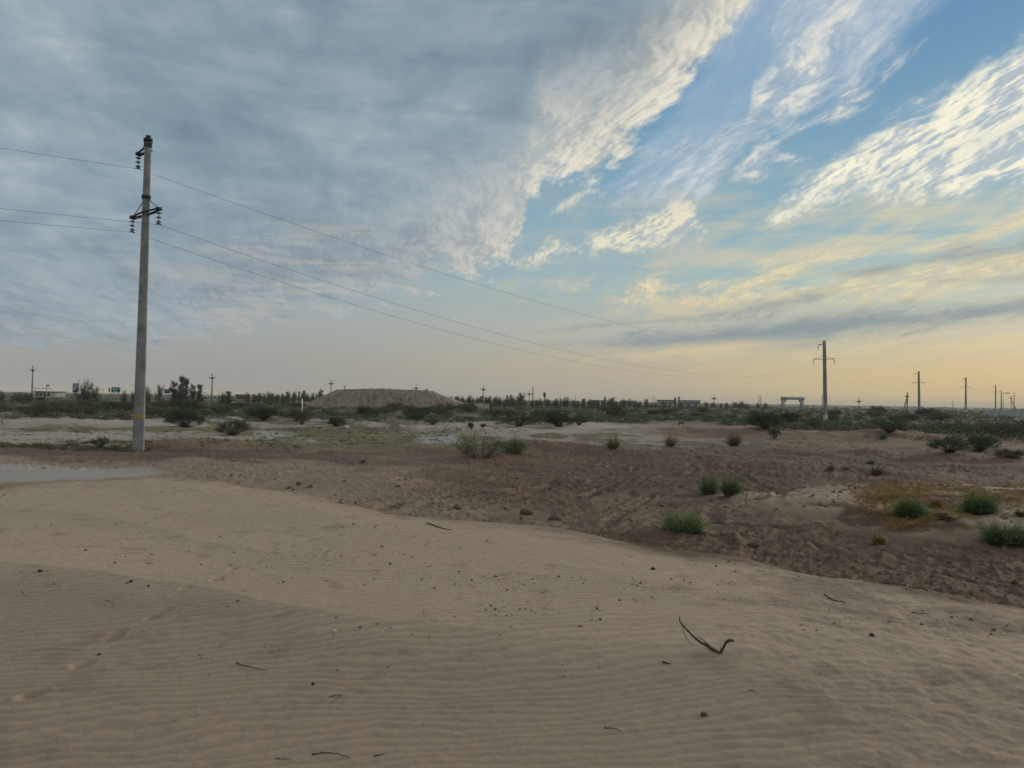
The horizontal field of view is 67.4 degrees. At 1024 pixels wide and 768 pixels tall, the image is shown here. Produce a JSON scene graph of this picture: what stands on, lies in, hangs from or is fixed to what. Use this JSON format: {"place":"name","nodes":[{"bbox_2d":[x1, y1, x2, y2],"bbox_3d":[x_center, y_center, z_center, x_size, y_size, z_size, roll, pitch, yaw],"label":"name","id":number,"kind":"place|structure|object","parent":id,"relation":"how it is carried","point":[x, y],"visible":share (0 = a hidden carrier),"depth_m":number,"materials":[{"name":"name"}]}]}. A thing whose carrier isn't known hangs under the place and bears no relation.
{"place":"outdoors","nodes":[
{"label":"outdoors","id":0,"kind":"place"},
{"bbox_2d":[6,398,284,403],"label":"road","id":1,"kind":"structure","parent":0,"point":[147,401],"depth_m":252.32,"materials":[{"name":"asphalt"}]},
{"bbox_2d":[4,396,310,400],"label":"guard rail","id":2,"kind":"object","parent":1,"relation":"on","point":[126,398],"visible":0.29,"depth_m":252.17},
{"bbox_2d":[288,388,490,409],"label":"hill","id":3,"kind":"structure","parent":0,"point":[354,398],"depth_m":192.97,"materials":[{"name":"soil"}]},
{"bbox_2d":[0,391,1023,767],"bbox_3d":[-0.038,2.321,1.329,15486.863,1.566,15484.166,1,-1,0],"label":"ground","id":4,"kind":"structure","parent":0,"point":[498,697],"depth_m":5.92,"materials":[{"name":"sand"}]},
{"bbox_2d":[6,391,24,402],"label":"broadleaf tree","id":5,"kind":"object","parent":4,"relation":"on","point":[16,395],"visible":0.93,"depth_m":189.46,"materials":[{"name":"green plant"}]},
{"bbox_2d":[22,391,34,403],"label":"broadleaf tree","id":6,"kind":"object","parent":4,"relation":"on","point":[27,398],"visible":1,"depth_m":179.83,"materials":[{"name":"green plant"}]},
{"bbox_2d":[13,407,50,416],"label":"shrub","id":7,"kind":"object","parent":4,"relation":"on","point":[32,411],"visible":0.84,"depth_m":78.42,"materials":[{"name":"green plant"}]},
{"bbox_2d":[33,391,64,398],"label":"building","id":8,"kind":"structure","parent":4,"relation":"on","point":[52,393],"depth_m":299.94,"materials":[{"name":"grey"}]},
{"bbox_2d":[24,399,78,413],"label":"shrub","id":9,"kind":"object","parent":4,"relation":"on","point":[53,407],"visible":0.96,"depth_m":80.37,"materials":[{"name":"green plant"}]},
{"bbox_2d":[56,403,87,413],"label":"shrub","id":10,"kind":"object","parent":4,"relation":"on","point":[80,410],"visible":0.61,"depth_m":89.42,"materials":[{"name":"green plant"}]},
{"bbox_2d":[72,377,94,400],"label":"broadleaf tree","id":11,"kind":"object","parent":4,"relation":"on","point":[85,395],"visible":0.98,"depth_m":164.56,"materials":[{"name":"green plant"}]},
{"bbox_2d":[74,401,113,413],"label":"shrub","id":12,"kind":"object","parent":4,"relation":"on","point":[95,406],"visible":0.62,"depth_m":91.92,"materials":[{"name":"green plant"}]},
{"bbox_2d":[88,388,100,401],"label":"broadleaf tree","id":13,"kind":"object","parent":4,"relation":"on","point":[94,394],"visible":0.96,"depth_m":164.91,"materials":[{"name":"green plant"}]},
{"bbox_2d":[87,436,112,446],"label":"shrub","id":14,"kind":"object","parent":4,"relation":"on","point":[101,441],"visible":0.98,"depth_m":35.36,"materials":[{"name":"green plant"}]},
{"bbox_2d":[91,400,126,409],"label":"shrub","id":15,"kind":"object","parent":4,"relation":"on","point":[114,404],"visible":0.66,"depth_m":112.37,"materials":[{"name":"green plant"}]},
{"bbox_2d":[110,411,132,419],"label":"shrub","id":16,"kind":"object","parent":4,"relation":"on","point":[128,415],"visible":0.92,"depth_m":76.78,"materials":[{"name":"green plant"}]},
{"bbox_2d":[118,400,133,410],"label":"shrub","id":17,"kind":"object","parent":4,"relation":"on","point":[129,406],"visible":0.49,"depth_m":115.39,"materials":[{"name":"green plant"}]},
{"bbox_2d":[129,135,161,450],"bbox_3d":[-16.681,-4.096,34.676,0.592,14.331,2.892,2,-2,-44],"label":"power line pole","id":18,"kind":"object","parent":4,"relation":"on","point":[138,439],"visible":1,"depth_m":34.53,"materials":[{"name":"concrete"}]},
{"bbox_2d":[0,208,965,396],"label":"power line wire","id":19,"kind":"object","parent":18,"relation":"attached to","point":[372,296],"visible":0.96,"depth_m":41.55,"materials":[{"name":"grey metal"}]},
{"bbox_2d":[3,148,973,389],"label":"power line wire","id":20,"kind":"object","parent":18,"relation":"hanging from","point":[369,249],"visible":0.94,"depth_m":43.89,"materials":[{"name":"grey metal"}]},
{"bbox_2d":[0,220,1004,400],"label":"power line wire","id":21,"kind":"object","parent":18,"relation":"attached to","point":[397,317],"visible":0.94,"depth_m":46.90,"materials":[{"name":"grey metal"}]},
{"bbox_2d":[131,403,164,415],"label":"shrub","id":22,"kind":"object","parent":4,"relation":"on","point":[155,407],"visible":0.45,"depth_m":90.11,"materials":[{"name":"green plant"}]},
{"bbox_2d":[145,386,152,402],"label":"broadleaf tree","id":23,"kind":"object","parent":4,"relation":"on","point":[147,398],"visible":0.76,"depth_m":169.90,"materials":[{"name":"green plant"}]},
{"bbox_2d":[153,384,164,403],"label":"broadleaf tree","id":24,"kind":"object","parent":4,"relation":"on","point":[159,393],"visible":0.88,"depth_m":164.66,"materials":[{"name":"green plant"}]},
{"bbox_2d":[148,398,173,407],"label":"shrub","id":25,"kind":"object","parent":4,"relation":"on","point":[163,402],"visible":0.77,"depth_m":150.19,"materials":[{"name":"green plant"}]},
{"bbox_2d":[145,406,177,416],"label":"shrub","id":26,"kind":"object","parent":4,"relation":"on","point":[160,411],"visible":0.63,"depth_m":83.85,"materials":[{"name":"green plant"}]},
{"bbox_2d":[169,380,177,406],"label":"poplar tree","id":27,"kind":"object","parent":4,"relation":"on","point":[171,389],"visible":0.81,"depth_m":159.82,"materials":[{"name":"green plant"}]},
{"bbox_2d":[175,375,189,399],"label":"poplar tree","id":28,"kind":"object","parent":4,"relation":"on","point":[182,393],"visible":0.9,"depth_m":157.76,"materials":[{"name":"green plant"}]},
{"bbox_2d":[167,398,200,408],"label":"shrub","id":29,"kind":"object","parent":4,"relation":"on","point":[182,402],"visible":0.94,"depth_m":125.76,"materials":[{"name":"green plant"}]},
{"bbox_2d":[158,403,213,427],"bbox_3d":[-24.851,2.391,58.286,3.599,1.906,4.140,1,-1,-1],"label":"shrub","id":30,"kind":"object","parent":4,"relation":"on","point":[187,416],"visible":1,"depth_m":58.02,"materials":[{"name":"green plant"}]},
{"bbox_2d":[184,378,191,400],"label":"poplar tree","id":31,"kind":"object","parent":4,"relation":"on","point":[186,385],"visible":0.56,"depth_m":159.97,"materials":[{"name":"green plant"}]},
{"bbox_2d":[188,383,196,400],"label":"poplar tree","id":32,"kind":"object","parent":4,"relation":"on","point":[193,396],"visible":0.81,"depth_m":161.81,"materials":[{"name":"green plant"}]},
{"bbox_2d":[192,384,207,402],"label":"poplar tree","id":33,"kind":"object","parent":4,"relation":"on","point":[199,391],"visible":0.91,"depth_m":161.80,"materials":[{"name":"green plant"}]},
{"bbox_2d":[205,402,234,414],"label":"shrub","id":34,"kind":"object","parent":4,"relation":"on","point":[221,409],"visible":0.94,"depth_m":96.12,"materials":[{"name":"green plant"}]},
{"bbox_2d":[222,391,235,403],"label":"poplar tree","id":35,"kind":"object","parent":4,"relation":"on","point":[228,399],"visible":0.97,"depth_m":189.63,"materials":[{"name":"green plant"}]},
{"bbox_2d":[212,416,259,435],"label":"shrub","id":36,"kind":"object","parent":4,"relation":"on","point":[236,428],"visible":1,"depth_m":47.45,"materials":[{"name":"green plant"}]},
{"bbox_2d":[228,402,252,408],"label":"shrub","id":37,"kind":"object","parent":4,"relation":"on","point":[241,404],"visible":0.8,"depth_m":154.91,"materials":[{"name":"green plant"}]},
{"bbox_2d":[243,405,281,419],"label":"shrub","id":38,"kind":"object","parent":4,"relation":"on","point":[260,413],"visible":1,"depth_m":69.73,"materials":[{"name":"green plant"}]},
{"bbox_2d":[0,420,527,451],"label":"olive weeds","id":39,"kind":"object","parent":4,"relation":"on","point":[41,444],"visible":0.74,"depth_m":40.11,"materials":[{"name":"plant"}]},
{"bbox_2d":[282,407,313,418],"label":"shrub","id":40,"kind":"object","parent":4,"relation":"on","point":[294,412],"visible":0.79,"depth_m":71.51,"materials":[{"name":"green plant"}]},
{"bbox_2d":[293,412,310,424],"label":"shrub","id":41,"kind":"object","parent":4,"relation":"on","point":[302,419],"visible":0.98,"depth_m":64.19,"materials":[{"name":"green plant"}]},
{"bbox_2d":[326,415,347,425],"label":"shrub","id":42,"kind":"object","parent":4,"relation":"on","point":[334,421],"visible":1,"depth_m":61.09,"materials":[{"name":"green plant"}]},
{"bbox_2d":[353,405,384,416],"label":"shrub","id":43,"kind":"object","parent":4,"relation":"on","point":[362,409],"visible":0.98,"depth_m":101.44,"materials":[{"name":"green plant"}]},
{"bbox_2d":[377,405,396,413],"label":"shrub","id":44,"kind":"object","parent":4,"relation":"on","point":[385,408],"visible":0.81,"depth_m":129.07,"materials":[{"name":"green plant"}]},
{"bbox_2d":[376,401,405,409],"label":"shrub","id":45,"kind":"object","parent":4,"relation":"on","point":[397,405],"visible":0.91,"depth_m":167.97,"materials":[{"name":"green plant"}]},
{"bbox_2d":[399,404,431,414],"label":"shrub","id":46,"kind":"object","parent":4,"relation":"on","point":[411,409],"visible":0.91,"depth_m":108.43,"materials":[{"name":"green plant"}]},
{"bbox_2d":[408,411,430,420],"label":"shrub","id":47,"kind":"object","parent":4,"relation":"on","point":[417,416],"visible":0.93,"depth_m":87.53,"materials":[{"name":"green plant"}]},
{"bbox_2d":[422,417,440,424],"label":"shrub","id":48,"kind":"object","parent":4,"relation":"on","point":[432,421],"visible":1,"depth_m":63.10,"materials":[{"name":"green plant"}]},
{"bbox_2d":[421,405,446,411],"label":"shrub","id":49,"kind":"object","parent":4,"relation":"on","point":[433,408],"visible":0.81,"depth_m":148.84,"materials":[{"name":"green plant"}]},
{"bbox_2d":[435,403,456,410],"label":"shrub","id":50,"kind":"object","parent":4,"relation":"on","point":[448,406],"visible":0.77,"depth_m":158.04,"materials":[{"name":"green plant"}]},
{"bbox_2d":[457,404,478,411],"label":"shrub","id":51,"kind":"object","parent":4,"relation":"on","point":[472,407],"visible":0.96,"depth_m":159.47,"materials":[{"name":"green plant"}]},
{"bbox_2d":[449,429,512,458],"bbox_3d":[-1.286,2.420,31.735,2.636,1.322,1.455,1,-1,0],"label":"open shrub","id":52,"kind":"object","parent":4,"relation":"on","point":[488,455],"visible":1,"depth_m":31.63,"materials":[{"name":"plant"}]},
{"bbox_2d":[478,408,508,417],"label":"shrub","id":53,"kind":"object","parent":4,"relation":"on","point":[493,413],"visible":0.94,"depth_m":116.45,"materials":[{"name":"green plant"}]},
{"bbox_2d":[499,409,521,416],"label":"shrub","id":54,"kind":"object","parent":4,"relation":"on","point":[506,412],"visible":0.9,"depth_m":116.08,"materials":[{"name":"green plant"}]},
{"bbox_2d":[0,394,1023,439],"bbox_3d":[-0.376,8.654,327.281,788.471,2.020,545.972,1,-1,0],"label":"scrub belt","id":55,"kind":"object","parent":4,"relation":"on","point":[829,426],"visible":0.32,"depth_m":111.95,"materials":[{"name":"plant"}]},
{"bbox_2d":[0,440,1023,766],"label":"soil crumbs","id":56,"kind":"object","parent":4,"relation":"on","point":[934,572],"visible":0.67,"depth_m":11.94,"materials":[{"name":"soil"}]},
{"bbox_2d":[0,398,1023,444],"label":"scrub belt","id":57,"kind":"object","parent":4,"relation":"on","point":[445,421],"visible":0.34,"depth_m":87.58,"materials":[{"name":"plant"}]},
{"bbox_2d":[0,392,1023,436],"bbox_3d":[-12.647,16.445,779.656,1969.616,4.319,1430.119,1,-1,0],"label":"scrub belt","id":58,"kind":"object","parent":4,"relation":"on","point":[726,423],"visible":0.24,"depth_m":168.45,"materials":[{"name":"plant"}]},
{"bbox_2d":[501,429,529,453],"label":"open shrub","id":59,"kind":"object","parent":4,"relation":"on","point":[517,446],"visible":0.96,"depth_m":33.51,"materials":[{"name":"plant"}]},
{"bbox_2d":[494,414,536,425],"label":"shrub","id":60,"kind":"object","parent":4,"relation":"on","point":[523,419],"visible":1,"depth_m":72.62,"materials":[{"name":"green plant"}]},
{"bbox_2d":[520,508,533,514],"bbox_3d":[0.328,2.823,16.878,0.314,0.193,0.283,1,-1,6],"label":"clod","id":61,"kind":"object","parent":4,"relation":"on","point":[525,511],"visible":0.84,"depth_m":16.78,"materials":[{"name":"soil"}]},
{"bbox_2d":[539,407,580,426],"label":"shrub","id":62,"kind":"object","parent":4,"relation":"on","point":[556,417],"visible":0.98,"depth_m":70.24,"materials":[{"name":"green plant"}]},
{"bbox_2d":[570,411,588,424],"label":"shrub","id":63,"kind":"object","parent":4,"relation":"on","point":[583,419],"visible":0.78,"depth_m":82.77,"materials":[{"name":"green plant"}]},
{"bbox_2d":[603,434,624,448],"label":"green shrub","id":64,"kind":"object","parent":4,"relation":"on","point":[615,444],"visible":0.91,"depth_m":37.64,"materials":[{"name":"green plant"}]},
{"bbox_2d":[605,404,630,415],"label":"shrub","id":65,"kind":"object","parent":4,"relation":"on","point":[615,410],"visible":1,"depth_m":126.46,"materials":[{"name":"green plant"}]},
{"bbox_2d":[657,400,674,406],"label":"long building","id":66,"kind":"structure","parent":4,"relation":"on","point":[666,402],"depth_m":419.91,"materials":[{"name":"grey paint"}]},
{"bbox_2d":[657,407,675,413],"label":"shrub","id":67,"kind":"object","parent":4,"relation":"on","point":[664,411],"visible":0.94,"depth_m":161.61,"materials":[{"name":"green plant"}]},
{"bbox_2d":[662,431,678,446],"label":"green shrub","id":68,"kind":"object","parent":4,"relation":"on","point":[668,442],"visible":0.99,"depth_m":43.58,"materials":[{"name":"green plant"}]},
{"bbox_2d":[652,500,716,532],"bbox_3d":[3.336,2.506,14.877,1.269,0.701,1.155,1,-1,0],"label":"green shrub","id":69,"kind":"object","parent":4,"relation":"on","point":[692,523],"visible":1,"depth_m":14.71,"materials":[{"name":"green plant"}]},
{"bbox_2d":[680,400,700,407],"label":"long building","id":70,"kind":"structure","parent":4,"relation":"on","point":[691,403],"depth_m":419.88,"materials":[{"name":"grey paint"}]},
{"bbox_2d":[679,616,733,653],"bbox_3d":[1.226,1.617,4.894,0.390,0.189,0.049,0,-2,42],"label":"dead branch","id":71,"kind":"object","parent":4,"relation":"on","point":[707,645],"visible":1,"depth_m":4.86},
{"bbox_2d":[696,468,720,494],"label":"green shrub","id":72,"kind":"object","parent":4,"relation":"on","point":[709,487],"visible":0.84,"depth_m":21.66,"materials":[{"name":"green plant"}]},
{"bbox_2d":[715,472,745,495],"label":"green shrub","id":73,"kind":"object","parent":4,"relation":"on","point":[728,488],"visible":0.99,"depth_m":20.38,"materials":[{"name":"green plant"}]},
{"bbox_2d":[721,429,742,445],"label":"green shrub","id":74,"kind":"object","parent":4,"relation":"on","point":[735,442],"visible":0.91,"depth_m":44.46,"materials":[{"name":"green plant"}]},
{"bbox_2d":[748,541,760,547],"bbox_3d":[4.210,2.798,13.341,0.235,0.144,0.140,1,-1,6],"label":"clod","id":75,"kind":"object","parent":4,"relation":"on","point":[753,544],"visible":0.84,"depth_m":13.30,"materials":[{"name":"soil"}]},
{"bbox_2d":[739,409,789,428],"bbox_3d":[20.783,2.867,63.310,3.782,1.682,4.350,1,-1,5],"label":"shrub","id":76,"kind":"object","parent":4,"relation":"on","point":[761,419],"visible":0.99,"depth_m":62.91,"materials":[{"name":"green plant"}]},
{"bbox_2d":[766,426,780,438],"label":"shrub","id":77,"kind":"object","parent":4,"relation":"on","point":[773,432],"visible":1,"depth_m":54.07,"materials":[{"name":"green plant"}]},
{"bbox_2d":[779,411,804,422],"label":"shrub","id":78,"kind":"object","parent":4,"relation":"on","point":[788,416],"visible":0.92,"depth_m":105.46,"materials":[{"name":"green plant"}]},
{"bbox_2d":[780,397,804,409],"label":"gate frame","id":79,"kind":"object","parent":4,"relation":"on","point":[784,399],"visible":0.86,"depth_m":299.26,"materials":[{"name":"grey paint"}]},
{"bbox_2d":[802,419,826,428],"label":"shrub","id":80,"kind":"object","parent":4,"relation":"on","point":[817,422],"visible":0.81,"depth_m":80.49,"materials":[{"name":"green plant"}]},
{"bbox_2d":[813,340,834,420],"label":"power line pole","id":81,"kind":"object","parent":4,"relation":"on","point":[825,413],"visible":0.94,"depth_m":124.88,"materials":[{"name":"concrete"}]},
{"bbox_2d":[861,410,884,417],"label":"shrub","id":82,"kind":"object","parent":4,"relation":"on","point":[870,413],"visible":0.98,"depth_m":170.82,"materials":[{"name":"green plant"}]},
{"bbox_2d":[866,462,888,474],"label":"green shrub","id":83,"kind":"object","parent":4,"relation":"on","point":[877,470],"visible":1,"depth_m":27.41,"materials":[{"name":"green plant"}]},
{"bbox_2d":[866,530,889,544],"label":"dry tussock","id":84,"kind":"object","parent":4,"relation":"on","point":[877,539],"visible":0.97,"depth_m":13.67,"materials":[{"name":"plant"}]},
{"bbox_2d":[868,405,888,412],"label":"shrub","id":85,"kind":"object","parent":4,"relation":"on","point":[876,408],"visible":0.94,"depth_m":269.56,"materials":[{"name":"green plant"}]},
{"bbox_2d":[864,417,910,432],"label":"shrub","id":86,"kind":"object","parent":4,"relation":"on","point":[891,426],"visible":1,"depth_m":58.09,"materials":[{"name":"green plant"}]},
{"bbox_2d":[886,414,908,421],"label":"shrub","id":87,"kind":"object","parent":4,"relation":"on","point":[899,417],"visible":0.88,"depth_m":128.89,"materials":[{"name":"green plant"}]},
{"bbox_2d":[901,393,909,415],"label":"braced pole","id":88,"kind":"object","parent":4,"relation":"on","point":[906,400],"visible":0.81,"depth_m":189.88,"materials":[{"name":"metal"}]},
{"bbox_2d":[884,493,933,517],"bbox_3d":[8.150,2.449,15.730,1.031,0.517,1.024,2,-1,-35],"label":"green shrub","id":89,"kind":"object","parent":4,"relation":"on","point":[909,508],"visible":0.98,"depth_m":15.61,"materials":[{"name":"green plant"}]},
{"bbox_2d":[911,371,925,415],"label":"power line pole","id":90,"kind":"object","parent":4,"relation":"on","point":[919,404],"visible":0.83,"depth_m":230.86,"materials":[{"name":"concrete"}]},
{"bbox_2d":[913,406,940,415],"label":"shrub","id":91,"kind":"object","parent":4,"relation":"on","point":[923,410],"visible":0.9,"depth_m":217.55,"materials":[{"name":"green plant"}]},
{"bbox_2d":[923,495,947,507],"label":"green shrub","id":92,"kind":"object","parent":4,"relation":"on","point":[935,503],"visible":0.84,"depth_m":16.21,"materials":[{"name":"green plant"}]},
{"bbox_2d":[847,480,1023,530],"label":"yellow weeds","id":93,"kind":"object","parent":4,"relation":"on","point":[889,494],"visible":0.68,"depth_m":18.23,"materials":[{"name":"plant"}]},
{"bbox_2d":[930,411,955,420],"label":"shrub","id":94,"kind":"object","parent":4,"relation":"on","point":[942,415],"visible":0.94,"depth_m":148.00,"materials":[{"name":"green plant"}]},
{"bbox_2d":[932,513,956,519],"bbox_3d":[8.517,2.614,15.152,0.391,0.159,0.414,2,-2,-44],"label":"brushwood","id":95,"kind":"object","parent":4,"relation":"on","point":[940,516],"visible":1,"depth_m":15.15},
{"bbox_2d":[925,434,980,451],"bbox_3d":[22.246,2.994,38.798,2.699,1.014,2.726,2,-2,-44],"label":"shrub","id":96,"kind":"object","parent":4,"relation":"on","point":[950,441],"visible":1,"depth_m":38.62,"materials":[{"name":"green plant"}]},
{"bbox_2d":[933,422,983,432],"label":"shrub","id":97,"kind":"object","parent":4,"relation":"on","point":[955,425],"visible":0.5,"depth_m":77.81,"materials":[{"name":"green plant"}]},
{"bbox_2d":[960,377,968,411],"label":"power line pole","id":98,"kind":"object","parent":4,"relation":"on","point":[965,378],"visible":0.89,"depth_m":329.84,"materials":[{"name":"concrete"}]},
{"bbox_2d":[951,488,1009,514],"bbox_3d":[9.557,2.377,15.721,1.164,0.619,1.125,0,-1,31],"label":"green shrub","id":99,"kind":"object","parent":4,"relation":"on","point":[977,506],"visible":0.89,"depth_m":15.59,"materials":[{"name":"green plant"}]},
{"bbox_2d":[960,434,1007,450],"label":"shrub","id":100,"kind":"object","parent":4,"relation":"on","point":[987,443],"visible":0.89,"depth_m":42.13,"materials":[{"name":"green plant"}]},
{"bbox_2d":[971,516,1023,545],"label":"green shrub","id":101,"kind":"object","parent":4,"relation":"on","point":[1000,536],"visible":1,"depth_m":13.68,"materials":[{"name":"green plant"}]},
{"bbox_2d":[971,421,1023,435],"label":"shrub","id":102,"kind":"object","parent":4,"relation":"on","point":[1006,428],"visible":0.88,"depth_m":66.97,"materials":[{"name":"green plant"}]},
{"bbox_2d":[984,410,1023,417],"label":"sheet fence","id":103,"kind":"object","parent":4,"relation":"on","point":[1009,413],"visible":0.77,"depth_m":208.91,"materials":[{"name":"metal"}]},
{"bbox_2d":[984,448,1023,457],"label":"shrub","id":104,"kind":"object","parent":4,"relation":"on","point":[1011,454],"visible":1,"depth_m":36.00,"materials":[{"name":"green plant"}]},
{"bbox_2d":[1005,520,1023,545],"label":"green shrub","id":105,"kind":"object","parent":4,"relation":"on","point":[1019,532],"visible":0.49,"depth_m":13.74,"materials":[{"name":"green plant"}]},
{"bbox_2d":[0,0,1023,407],"label":"sky","id":106,"kind":"structure","parent":0,"point":[783,177],"materials":[{"name":"blue"}]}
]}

